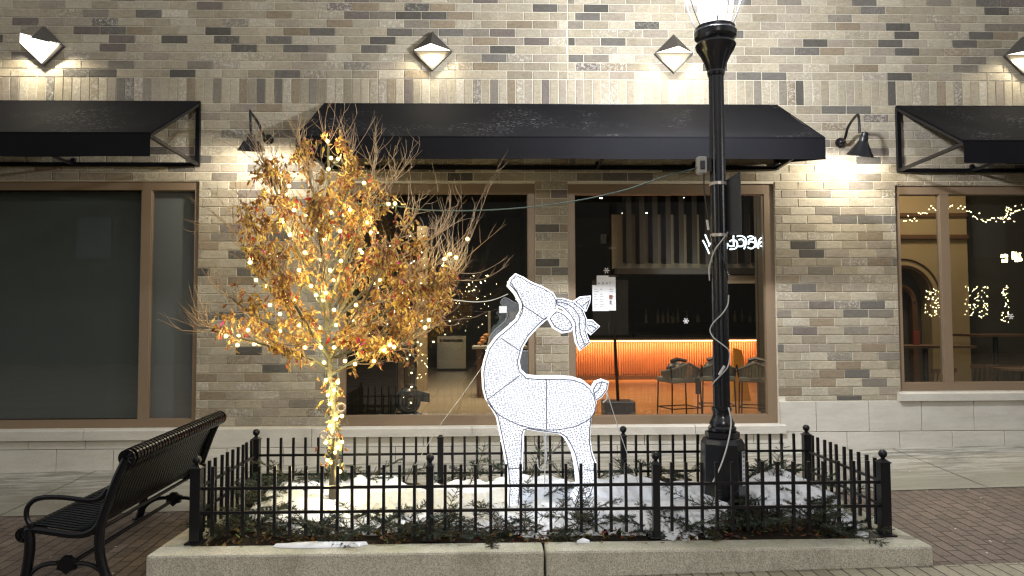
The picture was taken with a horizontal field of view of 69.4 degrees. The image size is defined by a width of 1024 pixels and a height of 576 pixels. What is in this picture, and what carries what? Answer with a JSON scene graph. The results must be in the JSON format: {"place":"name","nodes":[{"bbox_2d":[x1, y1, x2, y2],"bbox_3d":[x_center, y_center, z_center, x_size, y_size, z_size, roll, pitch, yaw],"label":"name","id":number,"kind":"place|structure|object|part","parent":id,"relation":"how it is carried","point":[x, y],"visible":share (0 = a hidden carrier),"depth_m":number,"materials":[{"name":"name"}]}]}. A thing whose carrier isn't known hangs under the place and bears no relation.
{"place":"outdoors","nodes":[
{"label":"outdoors","id":0,"kind":"place"},
{"bbox_2d":[437,335,466,370],"bbox_3d":[-1.879,2.037,23.183,0.926,1.106,0.612,0,-3,-1],"label":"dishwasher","id":1,"kind":"object","parent":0,"point":[451,352],"visible":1,"depth_m":22.89,"materials":[{"name":"metal"}]},
{"bbox_3d":[-1.879,2.001,23.191,0.926,1.033,0.600,0,-3,-1],"label":"door","id":2,"kind":"part","parent":1,"relation":"part of","materials":[{"name":"metal"}]},
{"bbox_2d":[0,449,1023,575],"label":"ground","id":3,"kind":"structure","parent":0,"point":[978,519],"depth_m":5.98,"materials":[{"name":"brown brick"}]},
{"bbox_2d":[15,411,226,575],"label":"park bench","id":4,"kind":"object","parent":3,"relation":"on","point":[145,470],"visible":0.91,"depth_m":5.30,"materials":[{"name":"black metal"}]},
{"bbox_2d":[0,0,1023,472],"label":"brick building","id":5,"kind":"structure","parent":3,"relation":"on","point":[866,268],"depth_m":8.74,"materials":[{"name":"brick"}]},
{"bbox_2d":[20,26,64,65],"bbox_3d":[-5.450,-2.825,8.508,0.464,0.464,0.281,0,-3,-1],"label":"wall sconce","id":6,"kind":"object","parent":5,"relation":"attached to","point":[44,46],"depth_m":8.55,"materials":[{"name":"white glass"}]},
{"bbox_2d":[0,182,198,440],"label":"window","id":7,"kind":"structure","parent":5,"relation":"in","point":[130,431],"depth_m":8.56,"materials":[{"name":"brown metal"}]},
{"bbox_2d":[0,100,200,166],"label":"awning","id":8,"kind":"object","parent":5,"relation":"attached to","point":[57,129],"visible":1,"depth_m":7.75,"materials":[{"name":"fabric"}]},
{"bbox_2d":[237,110,273,151],"bbox_3d":[-2.871,-1.718,8.340,0.304,0.520,0.675,0,-3,-1],"label":"gooseneck lamp","id":9,"kind":"object","parent":5,"relation":"attached to","point":[244,145],"visible":0.79,"depth_m":8.11,"materials":[{"name":"black metal"}]},
{"bbox_2d":[346,342,416,414],"bbox_3d":[-2.547,1.595,13.579,1.305,1.100,3.100,0,-3,-1],"label":"counter","id":10,"kind":"object","parent":5,"relation":"on","point":[374,389],"visible":0.51,"depth_m":12.09,"materials":[{"name":"grey metal"}]},
{"bbox_2d":[394,383,429,413],"bbox_3d":[-1.634,1.808,11.992,0.525,0.520,0.350,1,-3,-21],"label":"floor blower","id":11,"kind":"object","parent":5,"relation":"on","point":[407,400],"visible":0.95,"depth_m":11.85,"materials":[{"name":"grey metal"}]},
{"bbox_2d":[413,32,451,70],"bbox_3d":[-0.936,-2.798,8.624,0.464,0.464,0.281,0,-3,-1],"label":"wall sconce","id":12,"kind":"object","parent":5,"relation":"attached to","point":[432,51],"depth_m":8.72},
{"bbox_2d":[338,184,555,436],"bbox_3d":[-0.794,0.239,8.651,2.579,2.941,0.190,0,-3,-1],"label":"window","id":13,"kind":"structure","parent":5,"relation":"in","point":[401,422],"depth_m":8.61,"materials":[{"name":"brown metal"}]},
{"bbox_2d":[472,345,527,397],"bbox_3d":[-0.253,1.698,15.186,1.107,1.024,0.900,0,-3,-1],"label":"work table","id":14,"kind":"object","parent":5,"relation":"on","point":[479,348],"visible":0.5,"depth_m":14.77,"materials":[{"name":"brown wood"}]},
{"bbox_2d":[477,333,487,345],"bbox_3d":[-0.581,1.050,15.089,0.255,0.249,0.162,0,-3,-1],"label":"bread pile","id":15,"kind":"object","parent":14,"relation":"on","point":[483,338],"visible":0.95,"depth_m":15.04,"materials":[{"name":"brown food"}]},
{"bbox_2d":[488,311,490,344],"bbox_3d":[-0.163,0.817,14.899,0.639,0.707,0.040,0,-3,-1],"label":"glass screen","id":16,"kind":"object","parent":14,"relation":"on","point":[489,330],"visible":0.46,"depth_m":14.87,"materials":[{"name":"clear glass"}]},
{"bbox_2d":[499,306,506,312],"bbox_3d":[-0.106,0.253,8.711,0.090,0.080,0.001,0,-3,-1],"label":"notice card","id":17,"kind":"object","parent":5,"relation":"attached to","point":[502,309],"visible":1,"depth_m":8.71,"materials":[{"name":"paper"}]},
{"bbox_2d":[295,103,825,169],"bbox_3d":[0.497,-1.738,8.111,5.363,0.938,1.274,0,-3,-1],"label":"awning","id":18,"kind":"object","parent":5,"relation":"attached to","point":[776,133],"visible":0.94,"depth_m":7.74,"materials":[{"name":"fabric"}]},
{"bbox_2d":[592,275,615,310],"bbox_3d":[1.089,0.062,8.751,0.277,0.420,0.005,0,-3,-1],"label":"posted menu","id":19,"kind":"object","parent":5,"relation":"attached to","point":[604,294],"visible":1,"depth_m":8.75,"materials":[{"name":"paper"}]},
{"bbox_2d":[592,280,635,414],"bbox_3d":[1.419,0.933,10.408,0.550,2.094,0.400,0,-3,-1],"label":"menu stand","id":20,"kind":"object","parent":5,"relation":"on","point":[614,323],"visible":0.62,"depth_m":10.43,"materials":[{"name":"grey metal"}]},
{"bbox_2d":[576,336,756,379],"bbox_3d":[3.995,1.852,19.655,5.504,1.099,0.980,0,-3,-1],"label":"bar counter","id":21,"kind":"object","parent":5,"relation":"on","point":[638,355],"visible":0.59,"depth_m":19.35,"materials":[{"name":"orange wood"}]},
{"bbox_2d":[556,184,786,435],"bbox_3d":[1.842,0.233,8.719,2.683,2.937,0.190,0,-3,-1],"label":"window","id":22,"kind":"structure","parent":5,"relation":"in","point":[766,423],"depth_m":8.74,"materials":[{"name":"brown metal"}]},
{"bbox_2d":[654,34,692,73],"bbox_3d":[1.926,-2.792,8.698,0.464,0.464,0.281,0,-3,-1],"label":"wall sconce","id":23,"kind":"object","parent":5,"relation":"attached to","point":[673,53],"depth_m":8.79,"materials":[{"name":"white glass"}]},
{"bbox_2d":[657,362,702,413],"bbox_3d":[2.562,1.569,11.285,0.636,0.897,0.552,1,-3,-17],"label":"bar stool","id":24,"kind":"object","parent":5,"relation":"on","point":[672,377],"visible":0.88,"depth_m":11.09,"materials":[{"name":"brown wood"}]},
{"bbox_2d":[695,378,699,393],"bbox_3d":[2.776,1.465,11.059,0.070,0.240,0.020,1,-3,-17],"label":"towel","id":25,"kind":"object","parent":24,"relation":"hanging from","point":[697,385],"visible":1,"depth_m":11.05,"materials":[{"name":"grey fabric"}]},
{"bbox_2d":[611,196,754,283],"bbox_3d":[4.611,-1.393,18.912,4.078,2.553,0.600,0,-3,-1],"label":"baffle screen","id":26,"kind":"object","parent":5,"relation":"attached to","point":[653,242],"visible":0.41,"depth_m":18.76,"materials":[{"name":"brown wood"}]},
{"bbox_2d":[632,322,755,341],"bbox_3d":[5.830,1.804,22.850,4.159,1.477,0.500,0,-3,-1],"label":"back shelf","id":27,"kind":"object","parent":5,"relation":"on","point":[672,335],"visible":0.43,"depth_m":22.62,"materials":[{"name":"black wood"}]},
{"bbox_2d":[661,311,664,322],"bbox_3d":[4.663,0.889,22.862,0.100,0.360,0.095,0,-3,-1],"label":"bottle","id":28,"kind":"object","parent":27,"relation":"on","point":[662,318],"visible":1,"depth_m":22.83,"materials":[{"name":"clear glass"}]},
{"bbox_2d":[671,313,674,322],"bbox_3d":[4.974,0.928,22.869,0.140,0.280,0.133,0,-3,-1],"label":"bottle","id":29,"kind":"object","parent":27,"relation":"on","point":[672,318],"visible":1,"depth_m":22.81,"materials":[{"name":"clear glass"}]},
{"bbox_2d":[696,313,699,321],"bbox_3d":[5.751,0.925,22.889,0.140,0.280,0.133,0,-3,-1],"label":"bottle","id":30,"kind":"object","parent":27,"relation":"on","point":[697,318],"visible":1,"depth_m":22.84,"materials":[{"name":"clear glass"}]},
{"bbox_2d":[733,311,736,321],"bbox_3d":[6.904,0.882,22.921,0.100,0.360,0.095,0,-3,-1],"label":"bottle","id":31,"kind":"object","parent":27,"relation":"on","point":[734,318],"visible":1,"depth_m":22.89,"materials":[{"name":"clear glass"}]},
{"bbox_2d":[748,313,751,321],"bbox_3d":[7.373,0.920,22.931,0.140,0.280,0.133,0,-3,-1],"label":"bottle","id":32,"kind":"object","parent":27,"relation":"on","point":[749,318],"visible":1,"depth_m":22.87,"materials":[{"name":"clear glass"}]},
{"bbox_2d":[697,364,736,413],"bbox_3d":[3.205,1.581,11.600,0.636,0.897,0.552,0,-3,4],"label":"bar stool","id":33,"kind":"object","parent":5,"relation":"on","point":[707,369],"visible":0.59,"depth_m":11.41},
{"bbox_2d":[702,196,761,253],"bbox_3d":[2.765,-1.576,9.322,0.782,2.306,0.044,0,-3,-1],"label":"neon sign","id":34,"kind":"object","parent":5,"relation":"hanging from","point":[745,242],"visible":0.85,"depth_m":9.26,"materials":[{"name":"white plastic"}]},
{"bbox_2d":[730,348,750,400],"bbox_3d":[4.360,1.644,14.182,0.340,1.000,0.250,0,-3,-1],"label":"wet floor board","id":35,"kind":"object","parent":5,"relation":"on","point":[737,357],"visible":0.53,"depth_m":14.08,"materials":[{"name":"orange plastic"}]},
{"bbox_2d":[736,362,764,413],"bbox_3d":[3.748,1.565,11.317,0.636,0.897,0.552,-1,-3,22],"label":"bar stool","id":36,"kind":"object","parent":5,"relation":"on","point":[746,377],"visible":0.56,"depth_m":11.15,"materials":[{"name":"brown wood"}]},
{"bbox_2d":[835,113,874,157],"bbox_3d":[3.903,-1.702,8.515,0.302,0.550,0.675,0,-3,-1],"label":"gooseneck lamp","id":37,"kind":"object","parent":5,"relation":"attached to","point":[861,147],"visible":1,"depth_m":8.24,"materials":[{"name":"black metal"}]},
{"bbox_2d":[904,344,976,381],"bbox_3d":[5.766,1.376,10.300,1.000,1.162,0.700,0,-3,-1],"label":"dining table","id":38,"kind":"object","parent":5,"relation":"on","point":[924,347],"visible":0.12,"depth_m":10.28,"materials":[{"name":"brown wood"}]},
{"bbox_2d":[912,331,919,344],"bbox_3d":[5.642,0.695,10.329,0.120,0.200,0.020,1,-3,-24],"label":"menu card","id":39,"kind":"object","parent":38,"relation":"on","point":[916,337],"visible":0.86,"depth_m":10.32,"materials":[{"name":"red paper"}]},
{"bbox_2d":[931,368,956,381],"bbox_3d":[5.401,1.478,9.568,0.428,0.896,0.468,1,-3,-21],"label":"dining chair","id":40,"kind":"object","parent":5,"relation":"on","point":[934,371],"visible":0.09,"depth_m":9.33,"materials":[{"name":"brown wood"}]},
{"bbox_2d":[895,106,1023,172],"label":"awning","id":41,"kind":"object","parent":5,"relation":"attached to","point":[991,135],"visible":1,"depth_m":8.24,"materials":[{"name":"fabric"}]},
{"bbox_2d":[895,186,1023,400],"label":"window","id":42,"kind":"structure","parent":5,"relation":"in","point":[941,193],"depth_m":8.82,"materials":[{"name":"brown metal"}]},
{"bbox_2d":[970,364,999,380],"bbox_3d":[6.494,1.512,10.395,0.428,0.896,0.468,0,-3,-6],"label":"dining chair","id":43,"kind":"object","parent":5,"relation":"on","point":[982,366],"visible":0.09,"depth_m":10.19,"materials":[{"name":"brown wood"}]},
{"bbox_2d":[953,334,1023,380],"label":"dining table","id":44,"kind":"object","parent":5,"relation":"on","point":[995,348],"visible":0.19,"depth_m":11.01,"materials":[{"name":"brown wood"}]},
{"bbox_2d":[986,365,1022,380],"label":"dining chair","id":45,"kind":"object","parent":5,"relation":"on","point":[987,366],"visible":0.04,"depth_m":9.92,"materials":[{"name":"brown wood"}]},
{"bbox_2d":[989,366,1023,380],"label":"dining table","id":46,"kind":"object","parent":5,"relation":"on","point":[1021,370],"visible":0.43,"depth_m":9.81,"materials":[{"name":"brown wood"}]},
{"bbox_2d":[1003,36,1023,75],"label":"wall sconce","id":47,"kind":"object","parent":5,"relation":"attached to","point":[1013,56],"depth_m":8.91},
{"bbox_2d":[146,495,932,575],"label":"planter curb","id":48,"kind":"structure","parent":3,"relation":"on","point":[175,556],"depth_m":5.07,"materials":[{"name":"concrete"}]},
{"bbox_2d":[273,541,367,547],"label":"snow patch","id":49,"kind":"structure","parent":48,"relation":"on","point":[317,544],"depth_m":5.16,"materials":[{"name":"white snow"}]},
{"bbox_2d":[184,424,897,544],"bbox_3d":[0.217,1.547,6.006,5.101,0.648,1.430,0,-3,-1],"label":"iron fence","id":50,"kind":"object","parent":48,"relation":"on","point":[881,483],"visible":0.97,"depth_m":5.38,"materials":[{"name":"black metal"}]},
{"bbox_2d":[577,538,589,542],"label":"snow","id":51,"kind":"structure","parent":48,"relation":"on","point":[582,540],"depth_m":5.22,"materials":[{"name":"white snow"}]},
{"bbox_2d":[202,475,882,548],"bbox_3d":[0.201,1.783,6.006,4.985,0.276,1.480,0,-3,-1],"label":"planting bed","id":52,"kind":"object","parent":3,"relation":"on","point":[371,539],"visible":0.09,"depth_m":5.41,"materials":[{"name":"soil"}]},
{"bbox_2d":[179,439,895,549],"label":"evergreen boughs","id":53,"kind":"object","parent":52,"relation":"on","point":[312,524],"visible":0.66,"depth_m":5.48,"materials":[{"name":"green plant"}]},
{"bbox_2d":[481,273,608,506],"bbox_3d":[0.262,0.823,5.939,1.018,1.890,0.351,0,-3,-1],"label":"light up deer","id":54,"kind":"object","parent":52,"relation":"on","point":[519,400],"visible":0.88,"depth_m":5.85},
{"bbox_2d":[410,367,481,473],"bbox_3d":[-0.547,1.130,6.306,0.986,1.051,0.045,-3,-4,44],"label":"guy wire","id":55,"kind":"object","parent":54,"relation":"attached to","point":[447,414],"visible":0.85,"depth_m":6.32,"materials":[{"name":"grey metal"}]},
{"bbox_2d":[433,294,507,302],"bbox_3d":[-0.348,0.085,5.996,0.633,0.077,0.006,0,-3,-1],"label":"guy wire","id":56,"kind":"object","parent":54,"relation":"attached to","point":[480,301],"visible":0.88,"depth_m":6.00,"materials":[{"name":"grey metal"}]},
{"bbox_2d":[537,432,546,469],"bbox_3d":[0.242,1.310,5.965,0.082,0.318,0.031,0,-3,-1],"label":"power cord","id":57,"kind":"object","parent":54,"relation":"hanging from","point":[546,455],"visible":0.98,"depth_m":5.96,"materials":[{"name":"white plastic"}]},
{"bbox_2d":[544,432,545,489],"bbox_3d":[0.270,1.438,5.998,0.024,0.554,0.010,0,-3,-1],"label":"power cord","id":58,"kind":"object","parent":54,"relation":"hanging from","point":[544,460],"visible":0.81,"depth_m":6.00,"materials":[{"name":"white plastic"}]},
{"bbox_2d":[607,393,637,482],"bbox_3d":[0.884,1.198,5.925,0.247,0.723,0.006,0,-3,-1],"label":"guy wire","id":59,"kind":"object","parent":54,"relation":"attached to","point":[621,437],"visible":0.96,"depth_m":5.92,"materials":[{"name":"grey metal"}]},
{"bbox_2d":[248,468,859,540],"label":"snow","id":60,"kind":"structure","parent":52,"relation":"on","point":[360,499],"depth_m":5.88,"materials":[{"name":"white snow"}]},
{"bbox_2d":[158,75,509,499],"bbox_3d":[-1.375,-0.039,6.165,2.770,3.548,1.909,0,-3,-1],"label":"young tree","id":61,"kind":"object","parent":60,"relation":"on","point":[319,202],"visible":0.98,"depth_m":5.96,"materials":[{"name":"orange plant"}]},
{"bbox_2d":[319,403,345,439],"bbox_3d":[-1.452,1.079,5.990,0.216,0.297,0.018,0,-3,-1],"label":"tape roll","id":62,"kind":"object","parent":61,"relation":"attached to","point":[332,430],"visible":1,"depth_m":5.98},
{"bbox_2d":[225,141,467,473],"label":"fairy lights","id":63,"kind":"object","parent":61,"relation":"attached to","point":[328,315],"visible":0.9,"depth_m":5.96},
{"bbox_2d":[335,167,696,210],"bbox_3d":[0.038,-0.820,6.191,3.047,0.341,0.096,0,-3,2],"label":"extension cord","id":64,"kind":"object","parent":61,"relation":"attached to","point":[534,206],"visible":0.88,"depth_m":6.21,"materials":[{"name":"plastic"}]},
{"bbox_2d":[466,440,491,483],"bbox_3d":[-0.267,1.502,6.344,0.242,0.378,0.257,2,-3,-37],"label":"evergreen sprig","id":65,"kind":"object","parent":60,"relation":"on","point":[478,465],"visible":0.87,"depth_m":6.35,"materials":[{"name":"green plant"}]},
{"bbox_2d":[526,440,566,481],"bbox_3d":[0.325,1.429,6.263,0.447,0.465,0.298,0,-3,-1],"label":"evergreen sprig","id":66,"kind":"object","parent":60,"relation":"on","point":[549,454],"visible":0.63,"depth_m":6.25,"materials":[{"name":"green plant"}]},
{"bbox_2d":[534,444,563,478],"bbox_3d":[0.318,1.487,6.309,0.270,0.335,0.201,0,-3,-1],"label":"evergreen sprig","id":67,"kind":"object","parent":60,"relation":"on","point":[553,465],"visible":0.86,"depth_m":6.30,"materials":[{"name":"green plant"}]},
{"bbox_2d":[765,441,788,475],"bbox_3d":[2.274,1.486,6.364,0.202,0.349,0.271,-2,-3,36],"label":"evergreen sprig","id":68,"kind":"object","parent":60,"relation":"on","point":[777,457],"visible":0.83,"depth_m":6.39,"materials":[{"name":"green plant"}]},
{"bbox_2d":[685,0,745,505],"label":"street lamp","id":69,"kind":"object","parent":52,"relation":"on","point":[715,34],"visible":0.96,"depth_m":6.06,"materials":[{"name":"black metal"}]},
{"bbox_2d":[696,156,711,174],"bbox_3d":[1.584,-1.013,6.116,0.118,0.145,0.082,0,-3,-1],"label":"outlet box","id":70,"kind":"object","parent":69,"relation":"attached to","point":[703,164],"visible":0.96,"depth_m":6.09,"materials":[{"name":"grey plastic"}]},
{"bbox_2d":[703,173,708,217],"bbox_3d":[1.585,-0.758,6.058,0.021,0.378,0.046,1,-3,-33],"label":"power cord","id":71,"kind":"object","parent":70,"relation":"hanging from","point":[704,194],"visible":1,"depth_m":6.06,"materials":[{"name":"black plastic"}]},
{"bbox_2d":[706,220,725,374],"bbox_3d":[1.654,0.076,6.008,0.142,1.266,0.022,0,-3,-1],"label":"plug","id":72,"kind":"object","parent":69,"relation":"attached to","point":[723,367],"visible":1,"depth_m":5.98,"materials":[{"name":"plastic"}]},
{"bbox_2d":[708,231,727,280],"bbox_3d":[1.712,-0.274,6.075,0.183,0.421,0.094,0,-3,-1],"label":"power cord","id":73,"kind":"object","parent":69,"relation":"attached to","point":[713,254],"visible":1,"depth_m":6.08,"materials":[{"name":"grey plastic"}]},
{"bbox_2d":[709,295,729,385],"bbox_3d":[1.692,0.427,6.032,0.162,0.741,0.057,-1,-3,21],"label":"power cord","id":74,"kind":"object","parent":69,"relation":"attached to","point":[720,342],"visible":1,"depth_m":6.01,"materials":[{"name":"grey plastic"}]},
{"bbox_2d":[711,235,728,279],"bbox_3d":[1.700,-0.248,6.052,0.138,0.372,0.043,-1,-3,11],"label":"power cord","id":75,"kind":"object","parent":69,"relation":"attached to","point":[721,257],"visible":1,"depth_m":6.04,"materials":[{"name":"plastic"}]},
{"bbox_2d":[712,407,731,481],"bbox_3d":[1.663,1.240,5.824,0.260,0.576,0.064,2,-4,-41],"label":"power cord","id":76,"kind":"object","parent":69,"relation":"hanging from","point":[727,442],"visible":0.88,"depth_m":5.82,"materials":[{"name":"grey plastic"}]},
{"bbox_2d":[726,171,741,236],"bbox_3d":[1.796,-0.674,6.055,0.027,0.505,0.319,0,-3,-10],"label":"post sign","id":77,"kind":"object","parent":69,"relation":"attached to","point":[733,206],"visible":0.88,"depth_m":6.00,"materials":[{"name":"grey metal"}]},
{"bbox_2d":[742,451,744,485],"bbox_3d":[1.851,1.443,5.907,0.007,0.270,0.045,-3,-4,43],"label":"post label","id":78,"kind":"object","parent":69,"relation":"attached to","point":[743,466],"visible":0.89,"depth_m":5.91,"materials":[{"name":"plastic"}]},
{"bbox_2d":[854,531,868,536],"bbox_3d":[2.592,1.818,5.487,0.111,0.034,0.108,0,-3,-1],"label":"ice slab","id":79,"kind":"object","parent":52,"relation":"on","point":[863,534],"depth_m":5.46,"materials":[{"name":"white ice"}]},
{"bbox_2d":[620,563,1023,575],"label":"paver border","id":80,"kind":"object","parent":3,"relation":"on","point":[1005,569],"visible":1,"depth_m":5.03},
{"bbox_2d":[0,445,1023,515],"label":"sidewalk","id":81,"kind":"structure","parent":0,"point":[982,465],"depth_m":7.86,"materials":[{"name":"concrete"}]},
{"bbox_2d":[666,357,686,376],"bbox_3d":[2.542,1.209,11.315,0.345,0.294,0.290,0,-3,-2],"label":"dish stack","id":82,"kind":"object","parent":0,"point":[675,362],"visible":0.51,"depth_m":11.28,"materials":[{"name":"grey ceramic"}]},
{"bbox_2d":[704,357,712,375],"bbox_3d":[3.192,1.221,11.637,0.345,0.294,0.290,-1,-3,19],"label":"dish stack","id":83,"kind":"object","parent":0,"point":[709,360],"visible":0.12,"depth_m":11.62,"materials":[{"name":"grey ceramic"}]},
{"bbox_2d":[745,357,763,376],"bbox_3d":[3.741,1.206,11.356,0.345,0.294,0.290,-2,-3,37],"label":"dish stack","id":84,"kind":"object","parent":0,"point":[751,360],"visible":0.27,"depth_m":11.33,"materials":[{"name":"grey ceramic"}]}
]}

